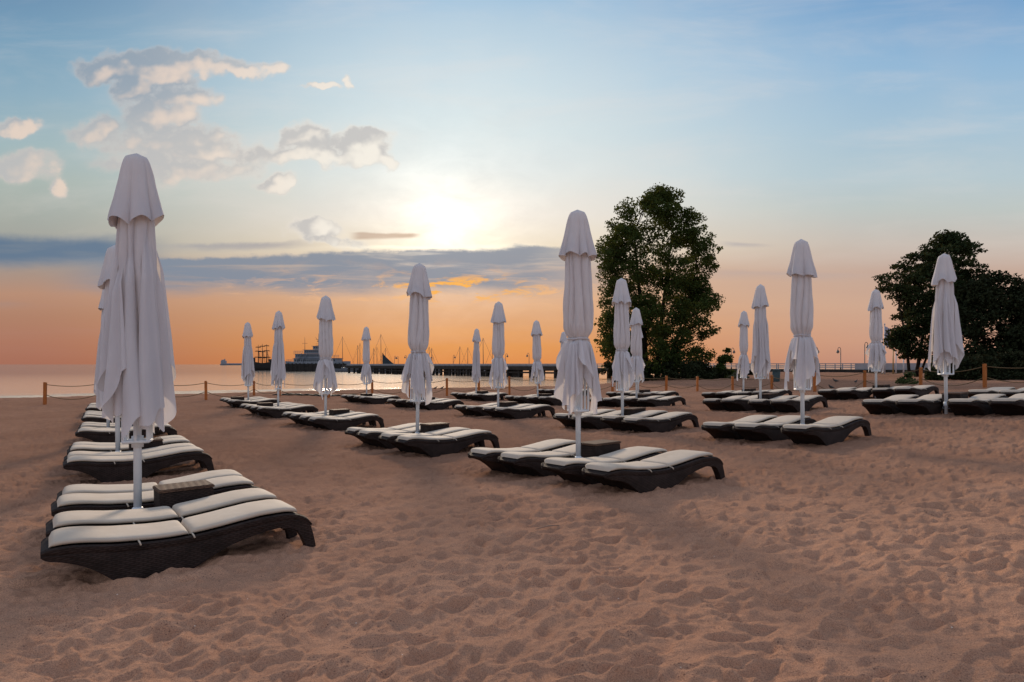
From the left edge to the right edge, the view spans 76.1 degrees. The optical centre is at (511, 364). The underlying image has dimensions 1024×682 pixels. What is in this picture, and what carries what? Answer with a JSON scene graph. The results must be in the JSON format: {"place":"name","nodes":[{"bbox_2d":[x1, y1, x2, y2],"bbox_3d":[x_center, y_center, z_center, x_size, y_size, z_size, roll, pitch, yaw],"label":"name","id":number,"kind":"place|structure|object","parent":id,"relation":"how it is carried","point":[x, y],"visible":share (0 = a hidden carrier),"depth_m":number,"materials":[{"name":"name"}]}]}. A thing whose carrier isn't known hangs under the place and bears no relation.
{"place":"outdoors","nodes":[
{"label":"outdoors","id":0,"kind":"place"},
{"bbox_2d":[0,364,854,397],"bbox_3d":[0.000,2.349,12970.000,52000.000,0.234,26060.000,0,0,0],"label":"water","id":1,"kind":"structure","parent":0,"point":[21,380],"depth_m":97.45,"materials":[{"name":"grey liquid"}]},
{"bbox_2d":[253,344,271,369],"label":"sailing ship","id":2,"kind":"object","parent":1,"relation":"on","point":[262,366],"visible":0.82,"depth_m":261.28},
{"bbox_2d":[285,362,346,371],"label":"jetty","id":3,"kind":"object","parent":1,"relation":"in","point":[301,367],"visible":0.49,"depth_m":220.00,"materials":[{"name":"brown wood"}]},
{"bbox_2d":[285,333,350,363],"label":"passenger ship","id":4,"kind":"object","parent":1,"relation":"on","point":[310,356],"visible":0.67,"depth_m":240.39,"materials":[{"name":"white paint"}]},
{"bbox_2d":[346,363,927,377],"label":"pier","id":5,"kind":"structure","parent":1,"relation":"in","point":[515,370],"depth_m":124.31,"materials":[{"name":"brown wood"}]},
{"bbox_2d":[0,372,1023,681],"bbox_3d":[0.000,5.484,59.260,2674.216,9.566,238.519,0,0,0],"label":"ground","id":6,"kind":"structure","parent":0,"point":[890,548],"depth_m":4.73,"materials":[{"name":"beige sand"}]},
{"bbox_2d":[81,415,120,422],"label":"sun lounger","id":7,"kind":"object","parent":6,"relation":"on","point":[91,418],"visible":0.28,"depth_m":17.88,"materials":[{"name":"fabric"}]},
{"bbox_2d":[94,289,109,427],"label":"beach umbrella","id":8,"kind":"object","parent":6,"relation":"on","point":[101,306],"visible":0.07,"depth_m":14.62,"materials":[{"name":"white fabric"}]},
{"bbox_2d":[95,245,120,451],"bbox_3d":[-6.293,0.051,10.397,0.587,3.901,0.566,0,0,40],"label":"beach umbrella","id":9,"kind":"object","parent":6,"relation":"on","point":[104,278],"visible":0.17,"depth_m":10.28,"materials":[{"name":"white fabric"}]},
{"bbox_2d":[75,424,176,441],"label":"sun lounger","id":10,"kind":"object","parent":6,"relation":"on","point":[100,435],"visible":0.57,"depth_m":13.55,"materials":[{"name":"wicker"}]},
{"bbox_2d":[67,437,193,454],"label":"sun lounger","id":11,"kind":"object","parent":6,"relation":"on","point":[105,448],"visible":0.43,"depth_m":10.65,"materials":[{"name":"fabric"}]},
{"bbox_2d":[69,435,191,448],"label":"sun lounger","id":12,"kind":"object","parent":6,"relation":"on","point":[113,443],"visible":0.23,"depth_m":11.26,"materials":[{"name":"fabric"}]},
{"bbox_2d":[64,443,200,466],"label":"sun lounger","id":13,"kind":"object","parent":6,"relation":"on","point":[125,453],"visible":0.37,"depth_m":9.97,"materials":[{"name":"fabric"}]},
{"bbox_2d":[97,153,175,508],"bbox_3d":[-3.487,-0.009,6.033,0.606,3.896,0.600,0,0,4],"label":"beach umbrella","id":14,"kind":"object","parent":6,"relation":"on","point":[137,377],"visible":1,"depth_m":5.91,"materials":[{"name":"white fabric"}]},
{"bbox_2d":[63,446,213,481],"bbox_3d":[-5.413,1.472,9.549,1.878,0.411,0.601,-1,0,-35],"label":"sun lounger","id":15,"kind":"object","parent":6,"relation":"on","point":[109,468],"visible":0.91,"depth_m":9.25,"materials":[{"name":"fabric"}]},
{"bbox_2d":[129,437,162,450],"bbox_3d":[-5.947,1.438,10.628,0.475,0.448,0.375,-1,0,-34],"label":"side table","id":16,"kind":"object","parent":6,"relation":"on","point":[156,441],"visible":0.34,"depth_m":10.53,"materials":[{"name":"wicker"}]},
{"bbox_2d":[56,469,241,499],"bbox_3d":[-3.846,1.449,7.172,1.878,0.411,0.601,-1,0,-34],"label":"sun lounger","id":17,"kind":"object","parent":6,"relation":"on","point":[97,488],"visible":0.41,"depth_m":6.98,"materials":[{"name":"fabric"}]},
{"bbox_2d":[51,475,258,516],"bbox_3d":[-3.498,1.428,6.598,1.878,0.411,0.601,-1,0,-36],"label":"sun lounger","id":18,"kind":"object","parent":6,"relation":"on","point":[94,501],"visible":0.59,"depth_m":6.22,"materials":[{"name":"fabric"}]},
{"bbox_2d":[46,488,283,536],"bbox_3d":[-2.956,1.409,5.770,1.878,0.411,0.601,-1,0,-36],"label":"sun lounger","id":19,"kind":"object","parent":6,"relation":"on","point":[179,512],"visible":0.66,"depth_m":5.59,"materials":[{"name":"fabric"}]},
{"bbox_2d":[40,499,315,579],"bbox_3d":[-2.581,1.400,5.191,1.878,0.411,0.601,-1,0,-35],"label":"sun lounger","id":20,"kind":"object","parent":6,"relation":"on","point":[146,550],"visible":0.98,"depth_m":4.92,"materials":[{"name":"wicker"}]},
{"bbox_2d":[153,480,214,507],"bbox_3d":[-3.135,1.374,6.255,0.475,0.448,0.375,-1,0,-37],"label":"side table","id":21,"kind":"object","parent":6,"relation":"on","point":[170,495],"visible":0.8,"depth_m":6.13,"materials":[{"name":"wicker"}]},
{"bbox_2d":[241,322,254,399],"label":"beach umbrella","id":22,"kind":"object","parent":6,"relation":"on","point":[247,372],"visible":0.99,"depth_m":27.29,"materials":[{"name":"white fabric"}]},
{"bbox_2d":[231,398,280,405],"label":"sun lounger","id":23,"kind":"object","parent":6,"relation":"on","point":[240,402],"visible":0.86,"depth_m":26.17,"materials":[{"name":"fabric"}]},
{"bbox_2d":[270,311,285,406],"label":"beach umbrella","id":24,"kind":"object","parent":6,"relation":"on","point":[278,373],"visible":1,"depth_m":22.18,"materials":[{"name":"white fabric"}]},
{"bbox_2d":[249,404,310,416],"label":"sun lounger","id":25,"kind":"object","parent":6,"relation":"on","point":[254,408],"visible":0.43,"depth_m":21.72,"materials":[{"name":"fabric"}]},
{"bbox_2d":[256,405,317,418],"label":"sun lounger","id":26,"kind":"object","parent":6,"relation":"on","point":[275,412],"visible":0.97,"depth_m":21.07,"materials":[{"name":"wicker"}]},
{"bbox_2d":[281,410,328,424],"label":"sun lounger","id":27,"kind":"object","parent":6,"relation":"on","point":[286,414],"visible":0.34,"depth_m":18.39,"materials":[{"name":"fabric"}]},
{"bbox_2d":[289,411,354,425],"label":"sun lounger","id":28,"kind":"object","parent":6,"relation":"on","point":[296,416],"visible":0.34,"depth_m":17.81,"materials":[{"name":"fabric"}]},
{"bbox_2d":[313,295,337,415],"bbox_3d":[-5.054,0.072,17.744,0.635,3.882,0.570,0,1,-9],"label":"beach umbrella","id":29,"kind":"object","parent":6,"relation":"on","point":[325,374],"visible":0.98,"depth_m":17.57,"materials":[{"name":"white fabric"}]},
{"bbox_2d":[298,412,371,428],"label":"sun lounger","id":30,"kind":"object","parent":6,"relation":"on","point":[305,418],"visible":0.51,"depth_m":17.19,"materials":[{"name":"fabric"}]},
{"bbox_2d":[329,409,349,415],"bbox_3d":[-4.740,1.455,17.967,0.475,0.448,0.375,0,0,-37],"label":"side table","id":31,"kind":"object","parent":6,"relation":"on","point":[332,412],"visible":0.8,"depth_m":17.83,"materials":[{"name":"wicker"}]},
{"bbox_2d":[307,413,384,430],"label":"sun lounger","id":32,"kind":"object","parent":6,"relation":"on","point":[339,423],"visible":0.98,"depth_m":16.57,"materials":[{"name":"fabric"}]},
{"bbox_2d":[360,327,371,392],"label":"beach umbrella","id":33,"kind":"object","parent":6,"relation":"on","point":[366,367],"visible":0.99,"depth_m":30.27,"materials":[{"name":"white fabric"}]},
{"bbox_2d":[359,395,400,403],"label":"sun lounger","id":34,"kind":"object","parent":6,"relation":"on","point":[375,400],"visible":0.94,"depth_m":29.18,"materials":[{"name":"fabric"}]},
{"bbox_2d":[345,423,419,446],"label":"sun lounger","id":35,"kind":"object","parent":6,"relation":"on","point":[353,431],"visible":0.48,"depth_m":13.36,"materials":[{"name":"fabric"}]},
{"bbox_2d":[356,426,419,448],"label":"sun lounger","id":36,"kind":"object","parent":6,"relation":"on","point":[372,436],"visible":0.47,"depth_m":12.60,"materials":[{"name":"fabric"}]},
{"bbox_2d":[401,263,433,432],"bbox_3d":[-1.826,-0.007,12.672,0.613,3.904,0.557,0,0,40],"label":"beach umbrella","id":37,"kind":"object","parent":6,"relation":"on","point":[418,369],"visible":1,"depth_m":12.53,"materials":[{"name":"white fabric"}]},
{"bbox_2d":[378,427,478,452],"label":"sun lounger","id":38,"kind":"object","parent":6,"relation":"on","point":[390,437],"visible":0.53,"depth_m":12.05,"materials":[{"name":"fabric"}]},
{"bbox_2d":[420,422,449,432],"bbox_3d":[-1.520,1.383,12.898,0.475,0.448,0.375,-1,-1,-36],"label":"side table","id":39,"kind":"object","parent":6,"relation":"on","point":[428,427],"visible":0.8,"depth_m":12.77,"materials":[{"name":"wicker"}]},
{"bbox_2d":[414,399,463,409],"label":"sun lounger","id":40,"kind":"object","parent":6,"relation":"on","point":[440,405],"visible":0.82,"depth_m":24.22,"materials":[{"name":"wicker"}]},
{"bbox_2d":[395,429,499,457],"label":"sun lounger","id":41,"kind":"object","parent":6,"relation":"on","point":[438,446],"visible":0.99,"depth_m":11.43,"materials":[{"name":"fabric"}]},
{"bbox_2d":[454,403,496,415],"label":"sun lounger","id":42,"kind":"object","parent":6,"relation":"on","point":[461,408],"visible":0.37,"depth_m":20.82,"materials":[{"name":"wicker"}]},
{"bbox_2d":[472,328,480,393],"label":"beach umbrella","id":43,"kind":"object","parent":6,"relation":"on","point":[476,372],"visible":0.98,"depth_m":32.27,"materials":[{"name":"white fabric"}]},
{"bbox_2d":[472,392,507,400],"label":"sun lounger","id":44,"kind":"object","parent":6,"relation":"on","point":[486,397],"visible":0.89,"depth_m":31.18,"materials":[{"name":"wicker"}]},
{"bbox_2d":[465,404,518,415],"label":"sun lounger","id":45,"kind":"object","parent":6,"relation":"on","point":[476,410],"visible":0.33,"depth_m":20.19,"materials":[{"name":"fabric"}]},
{"bbox_2d":[489,301,507,406],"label":"beach umbrella","id":46,"kind":"object","parent":6,"relation":"on","point":[499,367],"visible":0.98,"depth_m":20.08,"materials":[{"name":"white fabric"}]},
{"bbox_2d":[482,404,541,417],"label":"sun lounger","id":47,"kind":"object","parent":6,"relation":"on","point":[489,410],"visible":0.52,"depth_m":19.56,"materials":[{"name":"wicker"}]},
{"bbox_2d":[468,439,575,474],"bbox_3d":[0.260,1.370,9.653,1.878,0.411,0.601,-1,-1,-36],"label":"sun lounger","id":48,"kind":"object","parent":6,"relation":"on","point":[488,457],"visible":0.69,"depth_m":9.36,"materials":[{"name":"fabric"}]},
{"bbox_2d":[494,404,554,418],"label":"sun lounger","id":49,"kind":"object","parent":6,"relation":"on","point":[530,411],"visible":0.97,"depth_m":19.02,"materials":[{"name":"wicker"}]},
{"bbox_2d":[43,364,1023,404],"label":"rope fence","id":50,"kind":"object","parent":6,"relation":"on","point":[864,372],"visible":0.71,"depth_m":34.76,"materials":[{"name":"orange wood"}]},
{"bbox_2d":[530,320,543,396],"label":"beach umbrella","id":51,"kind":"object","parent":6,"relation":"on","point":[537,366],"visible":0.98,"depth_m":27.47,"materials":[{"name":"white fabric"}]},
{"bbox_2d":[498,444,575,476],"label":"sun lounger","id":52,"kind":"object","parent":6,"relation":"on","point":[526,463],"visible":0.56,"depth_m":8.69,"materials":[{"name":"fabric"}]},
{"bbox_2d":[538,396,561,405],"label":"sun lounger","id":53,"kind":"object","parent":6,"relation":"on","point":[552,401],"visible":0.48,"depth_m":26.31,"materials":[{"name":"fabric"}]},
{"bbox_2d":[554,210,601,457],"bbox_3d":[0.873,-0.103,8.657,0.622,3.880,0.631,0,0,-20],"label":"beach umbrella","id":54,"kind":"object","parent":6,"relation":"on","point":[576,365],"visible":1,"depth_m":8.51,"materials":[{"name":"white fabric"}]},
{"bbox_2d":[553,409,615,427],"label":"sun lounger","id":55,"kind":"object","parent":6,"relation":"on","point":[564,419],"visible":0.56,"depth_m":15.98,"materials":[{"name":"fabric"}]},
{"bbox_2d":[570,410,620,429],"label":"sun lounger","id":56,"kind":"object","parent":6,"relation":"on","point":[591,421],"visible":0.54,"depth_m":15.32,"materials":[{"name":"wicker"}]},
{"bbox_2d":[581,439,620,457],"bbox_3d":[1.192,1.273,8.892,0.475,0.448,0.375,-2,-1,-34],"label":"side table","id":57,"kind":"object","parent":6,"relation":"on","point":[594,448],"visible":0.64,"depth_m":8.75,"materials":[{"name":"wicker"}]},
{"bbox_2d":[541,446,666,484],"bbox_3d":[1.256,1.321,8.325,1.878,0.411,0.601,-2,-1,-34],"label":"sun lounger","id":58,"kind":"object","parent":6,"relation":"on","point":[569,469],"visible":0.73,"depth_m":8.05,"materials":[{"name":"fabric"}]},
{"bbox_2d":[602,396,635,406],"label":"sun lounger","id":59,"kind":"object","parent":6,"relation":"on","point":[612,402],"visible":0.44,"depth_m":23.30,"materials":[{"name":"fabric"}]},
{"bbox_2d":[612,278,634,415],"bbox_3d":[2.625,-0.102,15.404,0.549,3.870,0.580,0,0,8],"label":"beach umbrella","id":60,"kind":"object","parent":6,"relation":"on","point":[623,374],"visible":0.99,"depth_m":15.28,"materials":[{"name":"white fabric"}]},
{"bbox_2d":[598,361,656,381],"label":"bush","id":61,"kind":"object","parent":6,"relation":"on","point":[608,365],"visible":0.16,"depth_m":59.16,"materials":[{"name":"green plant"}]},
{"bbox_2d":[600,410,667,430],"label":"sun lounger","id":62,"kind":"object","parent":6,"relation":"on","point":[613,422],"visible":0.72,"depth_m":14.66,"materials":[{"name":"fabric"}]},
{"bbox_2d":[624,407,645,415],"bbox_3d":[2.913,1.265,15.617,0.475,0.448,0.375,-2,0,-35],"label":"side table","id":63,"kind":"object","parent":6,"relation":"on","point":[631,410],"visible":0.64,"depth_m":15.47,"materials":[{"name":"wicker"}]},
{"bbox_2d":[629,308,644,397],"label":"beach umbrella","id":64,"kind":"object","parent":6,"relation":"on","point":[635,324],"visible":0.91,"depth_m":23.25,"materials":[{"name":"white fabric"}]},
{"bbox_2d":[624,396,665,406],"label":"sun lounger","id":65,"kind":"object","parent":6,"relation":"on","point":[630,401],"visible":0.45,"depth_m":22.55,"materials":[{"name":"fabric"}]},
{"bbox_2d":[582,450,724,492],"bbox_3d":[1.697,1.300,7.793,1.878,0.411,0.601,-2,-1,-34],"label":"sun lounger","id":66,"kind":"object","parent":6,"relation":"on","point":[669,469],"visible":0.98,"depth_m":7.51,"materials":[{"name":"wicker"}]},
{"bbox_2d":[593,182,725,379],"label":"poplar tree","id":67,"kind":"object","parent":6,"relation":"on","point":[664,215],"visible":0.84,"depth_m":60.17,"materials":[{"name":"green plant"}]},
{"bbox_2d":[622,412,698,432],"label":"sun lounger","id":68,"kind":"object","parent":6,"relation":"on","point":[666,422],"visible":0.98,"depth_m":14.13,"materials":[{"name":"wicker"}]},
{"bbox_2d":[643,391,678,395],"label":"sun lounger","id":69,"kind":"object","parent":6,"relation":"on","point":[667,393],"visible":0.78,"depth_m":29.35,"materials":[{"name":"fabric"}]},
{"bbox_2d":[637,396,685,406],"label":"sun lounger","id":70,"kind":"object","parent":6,"relation":"on","point":[662,401],"visible":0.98,"depth_m":22.14,"materials":[{"name":"wicker"}]},
{"bbox_2d":[645,360,730,379],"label":"bush","id":71,"kind":"object","parent":6,"relation":"on","point":[691,369],"visible":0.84,"depth_m":57.27,"materials":[{"name":"green plant"}]},
{"bbox_2d":[701,390,733,398],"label":"sun lounger","id":72,"kind":"object","parent":6,"relation":"on","point":[706,395],"visible":0.41,"depth_m":26.46,"materials":[{"name":"wicker"}]},
{"bbox_2d":[714,347,735,377],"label":"bush","id":73,"kind":"object","parent":6,"relation":"on","point":[725,358],"visible":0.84,"depth_m":57.78,"materials":[{"name":"green plant"}]},
{"bbox_2d":[702,395,747,410],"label":"sun lounger","id":74,"kind":"object","parent":6,"relation":"on","point":[712,403],"visible":0.59,"depth_m":19.13,"materials":[{"name":"wicker"}]},
{"bbox_2d":[716,390,741,398],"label":"sun lounger","id":75,"kind":"object","parent":6,"relation":"on","point":[721,395],"visible":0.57,"depth_m":25.95,"materials":[{"name":"fabric"}]},
{"bbox_2d":[701,415,777,439],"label":"sun lounger","id":76,"kind":"object","parent":6,"relation":"on","point":[714,430],"visible":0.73,"depth_m":12.10,"materials":[{"name":"wicker"}]},
{"bbox_2d":[721,395,757,410],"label":"sun lounger","id":77,"kind":"object","parent":6,"relation":"on","point":[734,404],"visible":0.67,"depth_m":18.58,"materials":[{"name":"fabric"}]},
{"bbox_2d":[737,311,749,390],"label":"beach umbrella","id":78,"kind":"object","parent":6,"relation":"on","point":[743,366],"visible":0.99,"depth_m":25.80,"materials":[{"name":"white fabric"}]},
{"bbox_2d":[751,284,770,398],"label":"beach umbrella","id":79,"kind":"object","parent":6,"relation":"on","point":[760,364],"visible":0.99,"depth_m":18.41,"materials":[{"name":"white fabric"}]},
{"bbox_2d":[752,389,791,395],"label":"sun lounger","id":80,"kind":"object","parent":6,"relation":"on","point":[781,392],"visible":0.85,"depth_m":24.91,"materials":[{"name":"wicker"}]},
{"bbox_2d":[748,395,798,411],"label":"sun lounger","id":81,"kind":"object","parent":6,"relation":"on","point":[761,405],"visible":0.59,"depth_m":17.73,"materials":[{"name":"fabric"}]},
{"bbox_2d":[733,415,816,440],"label":"sun lounger","id":82,"kind":"object","parent":6,"relation":"on","point":[769,430],"visible":0.81,"depth_m":11.54,"materials":[{"name":"wicker"}]},
{"bbox_2d":[770,395,827,411],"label":"sun lounger","id":83,"kind":"object","parent":6,"relation":"on","point":[786,405],"visible":0.88,"depth_m":17.25,"materials":[{"name":"fabric"}]},
{"bbox_2d":[784,239,820,423],"bbox_3d":[5.132,-0.275,11.550,0.557,3.890,0.600,0,0,3],"label":"beach umbrella","id":84,"kind":"object","parent":6,"relation":"on","point":[802,349],"visible":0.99,"depth_m":11.43,"materials":[{"name":"white fabric"}]},
{"bbox_2d":[781,416,871,445],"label":"sun lounger","id":85,"kind":"object","parent":6,"relation":"on","point":[830,430],"visible":0.98,"depth_m":10.76,"materials":[{"name":"wicker"}]},
{"bbox_2d":[817,387,856,399],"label":"sun lounger","id":86,"kind":"object","parent":6,"relation":"on","point":[829,394],"visible":0.61,"depth_m":21.79,"materials":[{"name":"fabric"}]},
{"bbox_2d":[837,387,872,399],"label":"sun lounger","id":87,"kind":"object","parent":6,"relation":"on","point":[858,393],"visible":0.81,"depth_m":21.29,"materials":[{"name":"fabric"}]},
{"bbox_2d":[865,289,886,397],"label":"beach umbrella","id":88,"kind":"object","parent":6,"relation":"on","point":[877,352],"visible":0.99,"depth_m":21.20,"materials":[{"name":"white fabric"}]},
{"bbox_2d":[861,395,918,413],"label":"sun lounger","id":89,"kind":"object","parent":6,"relation":"on","point":[887,405],"visible":0.68,"depth_m":14.83,"materials":[{"name":"wicker"}]},
{"bbox_2d":[871,386,910,398],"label":"sun lounger","id":90,"kind":"object","parent":6,"relation":"on","point":[881,393],"visible":0.6,"depth_m":20.54,"materials":[{"name":"wicker"}]},
{"bbox_2d":[895,370,918,383],"bbox_3d":[21.098,0.844,34.965,1.020,1.045,1.057,0,0,-42],"label":"bush","id":91,"kind":"object","parent":6,"relation":"on","point":[908,379],"visible":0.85,"depth_m":34.87,"materials":[{"name":"green plant"}]},
{"bbox_2d":[894,385,938,396],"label":"sun lounger","id":92,"kind":"object","parent":6,"relation":"on","point":[920,390],"visible":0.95,"depth_m":20.06,"materials":[{"name":"wicker"}]},
{"bbox_2d":[895,394,942,414],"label":"sun lounger","id":93,"kind":"object","parent":6,"relation":"on","point":[929,404],"visible":0.81,"depth_m":14.37,"materials":[{"name":"fabric"}]},
{"bbox_2d":[871,229,989,376],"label":"locust tree","id":94,"kind":"object","parent":6,"relation":"on","point":[908,295],"visible":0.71,"depth_m":49.26,"materials":[{"name":"green plant"}]},
{"bbox_2d":[924,356,943,379],"bbox_3d":[25.908,0.374,40.009,1.247,1.824,1.392,0,0,39],"label":"bush","id":95,"kind":"object","parent":6,"relation":"on","point":[929,375],"visible":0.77,"depth_m":39.77,"materials":[{"name":"green plant"}]},
{"bbox_2d":[928,253,963,413],"bbox_3d":[9.409,-0.495,14.222,0.635,3.844,0.656,0,0,-7],"label":"beach umbrella","id":96,"kind":"object","parent":6,"relation":"on","point":[946,347],"visible":0.99,"depth_m":14.10,"materials":[{"name":"white fabric"}]},
{"bbox_2d":[941,392,968,412],"bbox_3d":[9.823,0.845,14.494,0.475,0.448,0.375,-3,-1,-37],"label":"side table","id":97,"kind":"object","parent":6,"relation":"on","point":[952,395],"visible":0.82,"depth_m":14.37,"materials":[{"name":"wicker"}]},
{"bbox_2d":[931,354,1002,379],"bbox_3d":[28.573,0.276,41.013,3.655,1.947,3.858,0,0,-37],"label":"bush","id":98,"kind":"object","parent":6,"relation":"on","point":[973,361],"visible":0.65,"depth_m":39.95,"materials":[{"name":"green plant"}]},
{"bbox_2d":[932,270,1023,372],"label":"dark tree","id":99,"kind":"object","parent":6,"relation":"on","point":[983,302],"visible":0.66,"depth_m":44.69,"materials":[{"name":"green plant"}]},
{"bbox_2d":[947,394,1008,415],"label":"sun lounger","id":100,"kind":"object","parent":6,"relation":"on","point":[978,404],"visible":0.85,"depth_m":13.61,"materials":[{"name":"wicker"}]},
{"bbox_2d":[968,387,1016,397],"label":"sun lounger","id":101,"kind":"object","parent":6,"relation":"on","point":[991,390],"visible":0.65,"depth_m":16.44,"materials":[{"name":"fabric"}]},
{"bbox_2d":[989,393,1023,414],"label":"sun lounger","id":102,"kind":"object","parent":6,"relation":"on","point":[1013,405],"visible":0.99,"depth_m":13.12,"materials":[{"name":"wicker"}]},
{"bbox_2d":[994,351,1023,379],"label":"bush","id":103,"kind":"object","parent":6,"relation":"on","point":[1012,360],"visible":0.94,"depth_m":39.99,"materials":[{"name":"green plant"}]},
{"bbox_2d":[998,387,1023,396],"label":"sun lounger","id":104,"kind":"object","parent":6,"relation":"on","point":[1009,393],"visible":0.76,"depth_m":15.83,"materials":[{"name":"fabric"}]},
{"bbox_2d":[0,0,1023,363],"label":"sky","id":105,"kind":"structure","parent":0,"point":[299,153],"materials":[{"name":"blue"}]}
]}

